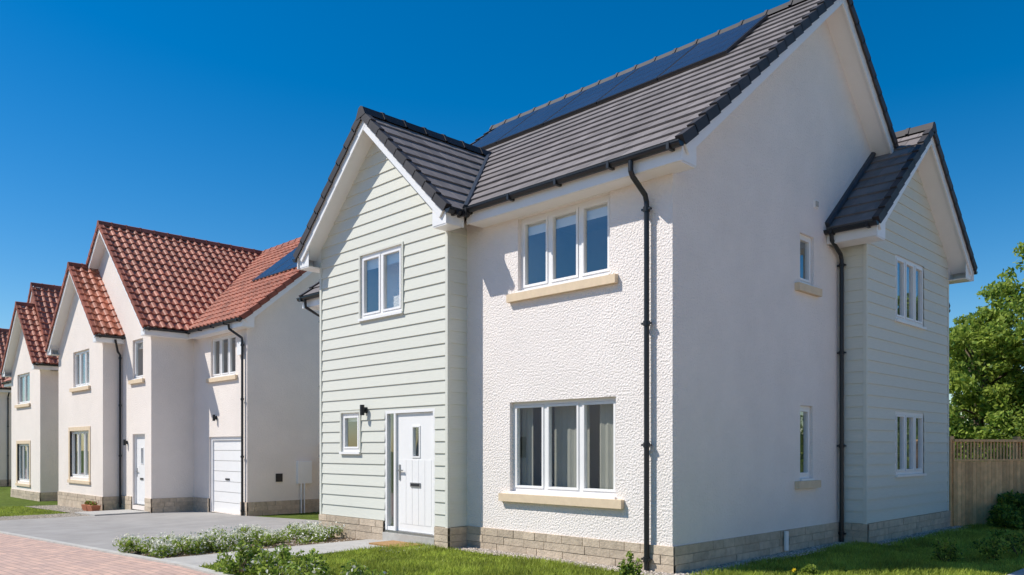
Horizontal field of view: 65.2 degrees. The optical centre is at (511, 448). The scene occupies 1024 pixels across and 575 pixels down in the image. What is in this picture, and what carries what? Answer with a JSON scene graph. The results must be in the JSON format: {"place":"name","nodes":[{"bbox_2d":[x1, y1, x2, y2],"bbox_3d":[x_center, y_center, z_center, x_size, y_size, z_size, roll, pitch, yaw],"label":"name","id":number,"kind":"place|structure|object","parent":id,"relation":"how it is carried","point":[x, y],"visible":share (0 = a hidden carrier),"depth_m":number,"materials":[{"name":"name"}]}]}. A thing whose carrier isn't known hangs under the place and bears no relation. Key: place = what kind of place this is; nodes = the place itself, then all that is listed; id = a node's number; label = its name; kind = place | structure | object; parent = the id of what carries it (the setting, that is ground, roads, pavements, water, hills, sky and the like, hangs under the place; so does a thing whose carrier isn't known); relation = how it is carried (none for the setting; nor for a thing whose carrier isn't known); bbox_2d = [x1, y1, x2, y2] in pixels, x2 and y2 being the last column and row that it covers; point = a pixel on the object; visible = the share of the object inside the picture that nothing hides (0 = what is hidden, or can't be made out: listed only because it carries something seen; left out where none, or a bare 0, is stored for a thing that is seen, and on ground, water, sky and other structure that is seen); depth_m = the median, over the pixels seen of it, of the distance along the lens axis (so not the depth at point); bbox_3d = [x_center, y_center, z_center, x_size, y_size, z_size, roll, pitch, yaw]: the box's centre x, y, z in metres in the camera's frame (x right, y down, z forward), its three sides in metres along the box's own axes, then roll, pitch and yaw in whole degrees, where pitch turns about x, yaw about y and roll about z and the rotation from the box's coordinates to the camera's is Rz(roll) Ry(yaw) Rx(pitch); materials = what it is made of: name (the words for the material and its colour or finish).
{"place":"outdoors","nodes":[
{"label":"outdoors","id":0,"kind":"place"},
{"bbox_2d":[0,331,10,388],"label":"wing roof tiles","id":1,"kind":"object","parent":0,"point":[3,338],"visible":0.06,"depth_m":45.43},
{"bbox_2d":[19,305,57,363],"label":"bay roof tiles","id":2,"kind":"object","parent":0,"point":[32,324],"visible":0.33,"depth_m":32.15,"materials":[{"name":"tile"}]},
{"bbox_2d":[34,286,60,364],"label":"wing roof tiles","id":3,"kind":"object","parent":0,"point":[47,298],"visible":0.06,"depth_m":33.16,"materials":[{"name":"tile"}]},
{"bbox_2d":[0,533,210,574],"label":"road","id":4,"kind":"structure","parent":0,"point":[22,556],"depth_m":11.17,"materials":[{"name":"brick"}]},
{"bbox_2d":[0,511,318,550],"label":"asphalt driveway","id":5,"kind":"structure","parent":0,"point":[103,532],"depth_m":18.79,"materials":[{"name":"asphalt"}]},
{"bbox_2d":[0,486,1023,574],"bbox_3d":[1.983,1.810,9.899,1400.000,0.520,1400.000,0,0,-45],"label":"ground","id":6,"kind":"structure","parent":0,"point":[7,500],"depth_m":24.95,"materials":[{"name":"green plant"}]},
{"bbox_2d":[0,392,10,479],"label":"walls","id":7,"kind":"structure","parent":6,"relation":"on","point":[3,435],"depth_m":44.22,"materials":[{"name":"paint"}]},
{"bbox_2d":[7,392,9,485],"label":"downpipe","id":8,"kind":"object","parent":7,"relation":"attached to","point":[8,439],"visible":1,"depth_m":44.25,"materials":[{"name":"black plastic"}]},
{"bbox_2d":[10,489,57,500],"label":"stone plinth","id":9,"kind":"structure","parent":6,"relation":"on","point":[36,496],"depth_m":31.95,"materials":[{"name":"stone"}]},
{"bbox_2d":[11,328,58,492],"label":"walls","id":10,"kind":"structure","parent":6,"relation":"on","point":[36,422],"depth_m":31.93,"materials":[{"name":"paint"}]},
{"bbox_2d":[0,301,35,371],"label":"bay roof verge and ridge","id":11,"kind":"object","parent":10,"relation":"attached to","point":[24,330],"visible":0.62,"depth_m":32.64,"materials":[{"name":"tile"}]},
{"bbox_2d":[14,373,30,407],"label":"window","id":12,"kind":"structure","parent":10,"relation":"attached to","point":[24,390],"depth_m":33.44,"materials":[{"name":"white plastic"}]},
{"bbox_2d":[15,440,30,486],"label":"window","id":13,"kind":"structure","parent":10,"relation":"attached to","point":[24,461],"depth_m":33.40,"materials":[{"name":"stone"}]},
{"bbox_2d":[2,306,58,376],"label":"bay roof soffit fascia","id":14,"kind":"structure","parent":10,"relation":"attached to","point":[11,347],"depth_m":33.76,"materials":[{"name":"plastic"}]},
{"bbox_2d":[27,282,60,363],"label":"wing roof verge and ridge","id":15,"kind":"object","parent":10,"relation":"attached to","point":[34,294],"visible":0.36,"depth_m":33.00,"materials":[{"name":"tile"}]},
{"bbox_2d":[1,513,90,519],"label":"gravel strip","id":16,"kind":"object","parent":6,"relation":"on","point":[59,515],"visible":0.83,"depth_m":22.52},
{"bbox_2d":[24,505,84,512],"bbox_3d":[-14.591,1.959,26.137,1.000,0.082,5.600,0,0,-45],"label":"gravel strip","id":17,"kind":"object","parent":6,"relation":"on","point":[56,507],"visible":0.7,"depth_m":26.37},
{"bbox_2d":[75,509,149,515],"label":"footpath","id":18,"kind":"structure","parent":6,"relation":"on","point":[108,512],"depth_m":23.43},
{"bbox_2d":[81,500,100,510],"bbox_3d":[-13.080,1.771,24.889,0.280,0.347,0.980,0,0,-45],"label":"terracotta planter","id":19,"kind":"object","parent":18,"relation":"on","point":[87,505],"visible":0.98,"depth_m":24.67,"materials":[{"name":"orange ceramic"}]},
{"bbox_2d":[0,531,230,574],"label":"kerb","id":20,"kind":"structure","parent":6,"relation":"on","point":[195,568],"depth_m":11.87,"materials":[{"name":"concrete"}]},
{"bbox_2d":[58,491,319,515],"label":"stone plinth","id":21,"kind":"structure","parent":6,"relation":"on","point":[156,505],"depth_m":23.87,"materials":[{"name":"stone"}]},
{"bbox_2d":[59,246,319,514],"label":"walls","id":22,"kind":"structure","parent":6,"relation":"on","point":[173,403],"depth_m":23.83,"materials":[{"name":"paint"}]},
{"bbox_2d":[45,262,97,349],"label":"bay roof verge and ridge","id":23,"kind":"object","parent":22,"relation":"attached to","point":[70,268],"visible":0.53,"depth_m":26.16,"materials":[{"name":"tile"}]},
{"bbox_2d":[67,426,90,484],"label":"window","id":24,"kind":"structure","parent":22,"relation":"attached to","point":[79,454],"depth_m":26.92,"materials":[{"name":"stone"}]},
{"bbox_2d":[69,349,90,391],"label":"window","id":25,"kind":"structure","parent":22,"relation":"attached to","point":[82,370],"depth_m":26.73,"materials":[{"name":"white plastic"}]},
{"bbox_2d":[47,271,123,355],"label":"bay roof soffit fascia","id":26,"kind":"structure","parent":22,"relation":"attached to","point":[61,317],"depth_m":27.28,"materials":[{"name":"plastic"}]},
{"bbox_2d":[114,339,121,507],"bbox_3d":[-12.356,-0.778,25.095,0.146,5.257,0.412,0,0,2],"label":"downpipe","id":27,"kind":"object","parent":22,"relation":"attached to","point":[120,404],"visible":1,"depth_m":25.20,"materials":[{"name":"black plastic"}]},
{"bbox_2d":[73,266,164,335],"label":"bay roof tiles","id":28,"kind":"object","parent":22,"relation":"attached to","point":[100,306],"visible":0.32,"depth_m":25.72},
{"bbox_2d":[128,339,144,383],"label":"window","id":29,"kind":"structure","parent":22,"relation":"attached to","point":[139,378],"depth_m":24.66,"materials":[{"name":"white plastic"}]},
{"bbox_2d":[88,229,188,339],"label":"bargeboard","id":30,"kind":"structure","parent":22,"relation":"attached to","point":[97,253],"depth_m":25.14,"materials":[{"name":"plastic"}]},
{"bbox_2d":[134,434,144,505],"bbox_3d":[-11.248,0.640,24.378,0.110,2.180,1.000,0,0,-45],"label":"front door","id":31,"kind":"structure","parent":22,"relation":"attached to","point":[139,469],"depth_m":24.47,"materials":[{"name":"white plastic"}]},
{"bbox_2d":[86,220,261,327],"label":"wing roof verge and ridge","id":32,"kind":"object","parent":22,"relation":"attached to","point":[126,285],"visible":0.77,"depth_m":26.05,"materials":[{"name":"tile"}]},
{"bbox_2d":[103,225,260,330],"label":"wing roof tiles","id":33,"kind":"object","parent":22,"relation":"attached to","point":[177,284],"visible":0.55,"depth_m":25.88,"materials":[{"name":"tile"}]},
{"bbox_2d":[206,334,237,382],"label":"window","id":34,"kind":"structure","parent":22,"relation":"attached to","point":[224,358],"depth_m":23.51,"materials":[{"name":"white plastic"}]},
{"bbox_2d":[211,436,240,513],"bbox_3d":[-8.161,0.750,23.034,0.100,2.200,2.050,0,0,-45],"label":"garage door","id":35,"kind":"structure","parent":22,"relation":"attached to","point":[225,475],"depth_m":23.09,"materials":[{"name":"white plastic"}]},
{"bbox_2d":[165,240,299,330],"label":"roof tiles","id":36,"kind":"object","parent":22,"relation":"attached to","point":[241,294],"visible":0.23,"depth_m":24.40,"materials":[{"name":"tile"}]},
{"bbox_2d":[251,247,296,281],"bbox_3d":[-6.456,-6.124,24.961,2.029,1.724,3.080,0,0,-45],"label":"solar panel array","id":37,"kind":"object","parent":36,"relation":"on","point":[285,263],"visible":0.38,"depth_m":24.98,"materials":[{"name":"blue glass"}]},
{"bbox_2d":[227,324,243,515],"bbox_3d":[-7.593,-0.793,22.048,0.472,5.285,0.126,0,0,2],"label":"downpipe","id":38,"kind":"object","parent":22,"relation":"attached to","point":[242,398],"visible":0.98,"depth_m":22.01,"materials":[{"name":"black plastic"}]},
{"bbox_2d":[189,271,311,338],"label":"roof soffit fascia","id":39,"kind":"structure","parent":22,"relation":"attached to","point":[247,322],"depth_m":22.42,"materials":[{"name":"white plastic"}]},
{"bbox_2d":[185,318,242,333],"bbox_3d":[-7.966,-3.476,28.591,9.110,0.082,11.050,0,0,-45],"label":"roof gutter","id":40,"kind":"object","parent":39,"relation":"attached to","point":[215,325],"visible":0.31,"depth_m":22.53,"materials":[{"name":"black plastic"}]},
{"bbox_2d":[239,237,306,318],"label":"roof verge and ridge","id":41,"kind":"object","parent":39,"relation":"attached to","point":[270,295],"visible":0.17,"depth_m":22.29,"materials":[{"name":"red tile"}]},
{"bbox_2d":[276,461,311,512],"bbox_3d":[-6.228,1.100,22.925,1.100,1.500,0.119,0,0,-45],"label":"meter box","id":42,"kind":"object","parent":22,"relation":"attached to","point":[304,472],"visible":1,"depth_m":23.07,"materials":[{"name":"white plastic"}]},
{"bbox_2d":[210,541,264,574],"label":"garden shrub","id":43,"kind":"object","parent":6,"relation":"on","point":[240,563],"visible":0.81,"depth_m":9.91,"materials":[{"name":"green plant"}]},
{"bbox_2d":[126,536,363,558],"bbox_3d":[-4.305,1.590,13.136,3.570,0.049,1.640,0,0,-45],"label":"planting bed","id":44,"kind":"object","parent":6,"relation":"on","point":[288,543],"visible":0.2,"depth_m":13.06,"materials":[{"name":"soil"}]},
{"bbox_2d":[112,532,166,552],"bbox_3d":[-5.705,1.454,12.327,0.819,0.346,0.539,0,0,-24],"label":"flowering shrub","id":45,"kind":"object","parent":44,"relation":"on","point":[129,543],"visible":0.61,"depth_m":12.20,"materials":[{"name":"green plant"}]},
{"bbox_2d":[133,534,186,556],"bbox_3d":[-5.278,1.450,11.974,0.835,0.328,0.666,0,0,14],"label":"flowering shrub","id":46,"kind":"object","parent":44,"relation":"on","point":[147,545],"visible":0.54,"depth_m":11.92,"materials":[{"name":"green plant"}]},
{"bbox_2d":[148,532,204,558],"bbox_3d":[-4.987,1.432,11.829,0.780,0.390,0.809,0,0,0],"label":"flowering shrub","id":47,"kind":"object","parent":44,"relation":"on","point":[161,550],"visible":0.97,"depth_m":11.75,"materials":[{"name":"green plant"}]},
{"bbox_2d":[185,531,239,554],"bbox_3d":[-4.631,1.437,12.262,0.776,0.366,0.788,0,0,-45],"label":"flowering shrub","id":48,"kind":"object","parent":44,"relation":"on","point":[210,540],"visible":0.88,"depth_m":12.18,"materials":[{"name":"green plant"}]},
{"bbox_2d":[193,529,246,552],"bbox_3d":[-4.579,1.438,12.563,0.850,0.373,0.642,0,0,-28],"label":"flowering shrub","id":49,"kind":"object","parent":44,"relation":"on","point":[234,536],"visible":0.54,"depth_m":12.56,"materials":[{"name":"green plant"}]},
{"bbox_2d":[227,524,266,542],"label":"flowering shrub","id":50,"kind":"object","parent":44,"relation":"on","point":[242,529],"visible":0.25,"depth_m":13.57,"materials":[{"name":"green plant"}]},
{"bbox_2d":[236,526,289,547],"bbox_3d":[-4.026,1.436,12.970,0.738,0.369,0.826,0,0,23],"label":"flowering shrub","id":51,"kind":"object","parent":44,"relation":"on","point":[264,539],"visible":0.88,"depth_m":12.94,"materials":[{"name":"green plant"}]},
{"bbox_2d":[275,520,318,538],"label":"flowering shrub","id":52,"kind":"object","parent":44,"relation":"on","point":[289,526],"visible":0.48,"depth_m":14.27,"materials":[{"name":"green plant"}]},
{"bbox_2d":[289,524,333,543],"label":"flowering shrub","id":53,"kind":"object","parent":44,"relation":"on","point":[318,534],"visible":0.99,"depth_m":13.60,"materials":[{"name":"green plant"}]},
{"bbox_2d":[309,521,344,538],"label":"flowering shrub","id":54,"kind":"object","parent":44,"relation":"on","point":[334,527],"visible":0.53,"depth_m":14.14,"materials":[{"name":"green plant"}]},
{"bbox_2d":[243,544,290,574],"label":"garden shrub","id":55,"kind":"object","parent":6,"relation":"on","point":[252,567],"visible":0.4,"depth_m":9.82,"materials":[{"name":"green plant"}]},
{"bbox_2d":[163,539,384,566],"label":"footpath","id":56,"kind":"structure","parent":6,"relation":"on","point":[208,559],"depth_m":12.16,"materials":[{"name":"concrete"}]},
{"bbox_2d":[369,540,422,547],"bbox_3d":[-1.844,1.516,12.726,0.480,0.023,0.800,0,0,-45],"label":"doormat","id":57,"kind":"object","parent":56,"relation":"on","point":[386,543],"visible":0.64,"depth_m":12.73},
{"bbox_2d":[254,543,297,574],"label":"garden shrub","id":58,"kind":"object","parent":6,"relation":"on","point":[267,566],"visible":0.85,"depth_m":9.42,"materials":[{"name":"green plant"}]},
{"bbox_2d":[284,550,316,574],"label":"garden shrub","id":59,"kind":"object","parent":6,"relation":"on","point":[294,563],"visible":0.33,"depth_m":9.05,"materials":[{"name":"green plant"}]},
{"bbox_2d":[291,556,331,574],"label":"garden shrub","id":60,"kind":"object","parent":6,"relation":"on","point":[318,570],"visible":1,"depth_m":8.68,"materials":[{"name":"green plant"}]},
{"bbox_2d":[295,548,331,571],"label":"garden shrub","id":61,"kind":"object","parent":6,"relation":"on","point":[316,554],"visible":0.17,"depth_m":9.59,"materials":[{"name":"green plant"}]},
{"bbox_2d":[340,559,373,574],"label":"garden shrub","id":62,"kind":"object","parent":6,"relation":"on","point":[352,570],"visible":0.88,"depth_m":8.31,"materials":[{"name":"green plant"}]},
{"bbox_2d":[382,532,433,545],"bbox_3d":[-1.686,1.476,13.043,0.050,0.148,1.370,0,0,-45],"label":"door threshold","id":63,"kind":"object","parent":6,"relation":"on","point":[388,536],"depth_m":13.04,"materials":[{"name":"concrete"}]},
{"bbox_2d":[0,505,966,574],"bbox_3d":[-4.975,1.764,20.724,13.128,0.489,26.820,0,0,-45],"label":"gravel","id":64,"kind":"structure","parent":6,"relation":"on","point":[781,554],"depth_m":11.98,"materials":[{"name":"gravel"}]},
{"bbox_2d":[617,550,642,574],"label":"garden shrub","id":65,"kind":"object","parent":6,"relation":"on","point":[630,568],"visible":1,"depth_m":9.10,"materials":[{"name":"green plant"}]},
{"bbox_2d":[319,511,950,573],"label":"stone plinth","id":66,"kind":"structure","parent":6,"relation":"on","point":[678,559],"depth_m":11.76,"materials":[{"name":"stone"}]},
{"bbox_2d":[387,20,898,546],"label":"walls","id":67,"kind":"structure","parent":6,"relation":"on","point":[743,350],"depth_m":11.32,"materials":[{"name":"paint"}]},
{"bbox_2d":[302,297,319,310],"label":"side extension roof soffit fascia","id":68,"kind":"structure","parent":67,"relation":"attached to","point":[313,304],"depth_m":16.66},
{"bbox_2d":[339,412,359,453],"bbox_3d":[-2.415,-0.273,14.705,1.355,0.735,0.640,0,0,-45],"label":"window","id":69,"kind":"structure","parent":67,"relation":"attached to","point":[351,444],"depth_m":14.43,"materials":[{"name":"white plastic"}]},
{"bbox_2d":[297,120,463,272],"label":"bargeboard","id":70,"kind":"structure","parent":67,"relation":"attached to","point":[309,256],"depth_m":14.00,"materials":[{"name":"plastic"}]},
{"bbox_2d":[292,207,469,262],"bbox_3d":[-2.080,-3.526,13.870,1.250,0.082,4.590,0,0,-45],"label":"front wing roof gutter","id":71,"kind":"object","parent":70,"relation":"attached to","point":[457,212],"visible":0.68,"depth_m":11.95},
{"bbox_2d":[358,245,402,321],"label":"window","id":72,"kind":"structure","parent":67,"relation":"attached to","point":[375,264],"depth_m":13.81,"materials":[{"name":"white plastic"}]},
{"bbox_2d":[293,106,491,258],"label":"front wing roof verge and ridge","id":73,"kind":"object","parent":67,"relation":"attached to","point":[413,170],"visible":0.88,"depth_m":13.54,"materials":[{"name":"tile"}]},
{"bbox_2d":[371,115,485,209],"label":"front wing roof tiles","id":74,"kind":"object","parent":67,"relation":"attached to","point":[449,171],"visible":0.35,"depth_m":13.45,"materials":[{"name":"tile"}]},
{"bbox_2d":[498,397,623,508],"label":"window","id":75,"kind":"structure","parent":67,"relation":"attached to","point":[567,448],"depth_m":11.50,"materials":[{"name":"white plastic"}]},
{"bbox_2d":[506,195,617,302],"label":"window","id":76,"kind":"structure","parent":67,"relation":"attached to","point":[565,250],"depth_m":11.64,"materials":[{"name":"white plastic"}]},
{"bbox_2d":[320,142,948,527],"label":"weatherboard cladding","id":77,"kind":"structure","parent":67,"relation":"attached to","point":[413,355],"depth_m":13.61,"materials":[{"name":"wood"}]},
{"bbox_2d":[385,408,434,537],"bbox_3d":[-1.606,0.380,13.126,0.220,2.040,1.324,0,0,-45],"label":"front door","id":78,"kind":"structure","parent":77,"relation":"attached to","point":[414,468],"depth_m":13.07,"materials":[{"name":"white plastic"}]},
{"bbox_2d":[894,411,926,476],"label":"window","id":79,"kind":"structure","parent":77,"relation":"attached to","point":[910,457],"depth_m":14.49,"materials":[{"name":"white plastic"}]},
{"bbox_2d":[895,255,926,329],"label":"window","id":80,"kind":"structure","parent":77,"relation":"attached to","point":[910,296],"depth_m":14.49,"materials":[{"name":"white plastic"}]},
{"bbox_2d":[628,160,651,570],"bbox_3d":[1.592,-1.020,9.991,0.378,5.100,0.140,0,0,-45],"label":"downpipe","id":81,"kind":"object","parent":67,"relation":"attached to","point":[646,444],"visible":1,"depth_m":10.06,"materials":[{"name":"black plastic"}]},
{"bbox_2d":[468,0,820,206],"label":"roof tiles","id":82,"kind":"object","parent":67,"relation":"attached to","point":[664,110],"visible":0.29,"depth_m":12.02,"materials":[{"name":"tile"}]},
{"bbox_2d":[473,14,767,148],"bbox_3d":[1.512,-6.638,15.087,1.348,1.098,6.430,0,0,-45],"label":"solar panel array","id":83,"kind":"object","parent":82,"relation":"on","point":[721,44],"visible":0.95,"depth_m":14.35,"materials":[{"name":"blue glass"}]},
{"bbox_2d":[462,152,875,226],"bbox_3d":[2.094,-4.086,14.399,11.278,3.273,4.167,0,0,-11],"label":"lead valley flashing","id":84,"kind":"object","parent":67,"relation":"attached to","point":[846,194],"visible":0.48,"depth_m":13.45,"materials":[{"name":"metal"}]},
{"bbox_2d":[467,0,893,227],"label":"roof soffit fascia","id":85,"kind":"structure","parent":67,"relation":"attached to","point":[836,16],"depth_m":11.51,"materials":[{"name":"white plastic"}]},
{"bbox_2d":[461,139,949,311],"bbox_3d":[2.557,-3.171,15.598,9.690,0.892,8.050,0,0,-45],"label":"roof gutter","id":86,"kind":"object","parent":85,"relation":"attached to","point":[671,146],"visible":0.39,"depth_m":10.45,"materials":[{"name":"black plastic"}]},
{"bbox_2d":[470,0,949,308],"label":"roof verge and ridge","id":87,"kind":"object","parent":85,"relation":"attached to","point":[697,125],"visible":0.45,"depth_m":11.86,"materials":[{"name":"tile"}]},
{"bbox_2d":[784,199,818,550],"bbox_3d":[4.448,-1.215,12.255,0.070,5.430,1.226,0,0,43],"label":"vent pipe","id":88,"kind":"object","parent":67,"relation":"attached to","point":[786,533],"visible":1,"depth_m":11.81,"materials":[{"name":"white plastic"}]},
{"bbox_2d":[795,406,820,488],"bbox_3d":[4.134,-0.030,12.881,0.750,1.280,1.375,0,0,-45],"label":"window","id":89,"kind":"structure","parent":67,"relation":"attached to","point":[808,482],"depth_m":12.59,"materials":[{"name":"white plastic"}]},
{"bbox_2d":[795,234,821,296],"bbox_3d":[4.149,-2.870,12.895,0.790,0.920,1.375,0,0,-45],"label":"window","id":90,"kind":"structure","parent":67,"relation":"attached to","point":[803,285],"depth_m":12.62,"materials":[{"name":"white plastic"}]},
{"bbox_2d":[829,234,845,541],"bbox_3d":[5.269,-0.963,13.034,0.527,4.987,0.140,0,0,-45],"label":"downpipe","id":91,"kind":"object","parent":67,"relation":"attached to","point":[841,445],"visible":1,"depth_m":13.16,"materials":[{"name":"black plastic"}]},
{"bbox_2d":[826,130,924,229],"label":"side wing roof tiles","id":92,"kind":"object","parent":67,"relation":"attached to","point":[865,198],"visible":0.18,"depth_m":13.37,"materials":[{"name":"tile"}]},
{"bbox_2d":[827,137,973,283],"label":"bargeboard","id":93,"kind":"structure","parent":67,"relation":"attached to","point":[939,198],"depth_m":14.82,"materials":[{"name":"plastic"}]},
{"bbox_2d":[823,220,977,274],"bbox_3d":[7.109,-3.476,14.386,5.130,0.082,0.850,0,0,-45],"label":"side wing roof gutter","id":94,"kind":"object","parent":93,"relation":"attached to","point":[867,224],"visible":0.7,"depth_m":12.59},
{"bbox_2d":[872,122,977,271],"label":"side wing roof verge and ridge","id":95,"kind":"object","parent":67,"relation":"attached to","point":[902,177],"visible":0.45,"depth_m":13.90,"materials":[{"name":"tile"}]},
{"bbox_2d":[801,564,817,574],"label":"garden shrub","id":96,"kind":"object","parent":6,"relation":"on","point":[810,568],"visible":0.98,"depth_m":9.86,"materials":[{"name":"green plant"}]},
{"bbox_2d":[929,536,963,562],"bbox_3d":[5.858,1.368,10.800,0.449,0.406,0.415,0,0,-45],"label":"garden shrub","id":97,"kind":"object","parent":6,"relation":"on","point":[942,553],"visible":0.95,"depth_m":10.76,"materials":[{"name":"green plant"}]},
{"bbox_2d":[949,436,1023,526],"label":"timber fence","id":98,"kind":"object","parent":6,"relation":"on","point":[977,485],"visible":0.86,"depth_m":16.05,"materials":[{"name":"wood"}]},
{"bbox_2d":[949,404,1023,458],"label":"hedge foliage","id":99,"kind":"object","parent":6,"relation":"on","point":[954,429],"visible":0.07,"depth_m":24.47,"materials":[{"name":"green plant"}]},
{"bbox_2d":[950,314,1022,458],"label":"broadleaf tree","id":100,"kind":"object","parent":6,"relation":"on","point":[959,321],"visible":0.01,"depth_m":30.00,"materials":[{"name":"green plant"}]},
{"bbox_2d":[949,300,1023,458],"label":"broadleaf tree","id":101,"kind":"object","parent":6,"relation":"on","point":[964,339],"visible":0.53,"depth_m":25.05,"materials":[{"name":"green plant"}]},
{"bbox_2d":[952,242,1023,435],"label":"broadleaf tree","id":102,"kind":"object","parent":6,"relation":"on","point":[1014,301],"visible":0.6,"depth_m":25.22,"materials":[{"name":"green plant"}]},
{"bbox_2d":[972,536,1012,560],"bbox_3d":[6.679,1.382,11.132,0.425,0.345,0.494,0,0,17],"label":"garden shrub","id":103,"kind":"object","parent":6,"relation":"on","point":[1000,547],"visible":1,"depth_m":11.04,"materials":[{"name":"green plant"}]},
{"bbox_2d":[982,528,1020,548],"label":"garden shrub","id":104,"kind":"object","parent":6,"relation":"on","point":[994,532],"visible":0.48,"depth_m":12.23,"materials":[{"name":"green plant"}]},
{"bbox_2d":[986,504,1023,529],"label":"hedge shrub","id":105,"kind":"object","parent":6,"relation":"on","point":[1011,516],"visible":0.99,"depth_m":15.28,"materials":[{"name":"green plant"}]},
{"bbox_2d":[988,489,1023,515],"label":"hedge shrub","id":106,"kind":"object","parent":6,"relation":"on","point":[1007,498],"visible":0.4,"depth_m":15.93,"materials":[{"name":"green plant"}]},
{"bbox_2d":[1000,529,1023,555],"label":"garden shrub","id":107,"kind":"object","parent":6,"relation":"on","point":[1021,543],"visible":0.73,"depth_m":11.50,"materials":[{"name":"green plant"}]},
{"bbox_2d":[0,0,1023,422],"label":"sky","id":108,"kind":"structure","parent":0,"point":[229,122],"materials":[{"name":"blue"}]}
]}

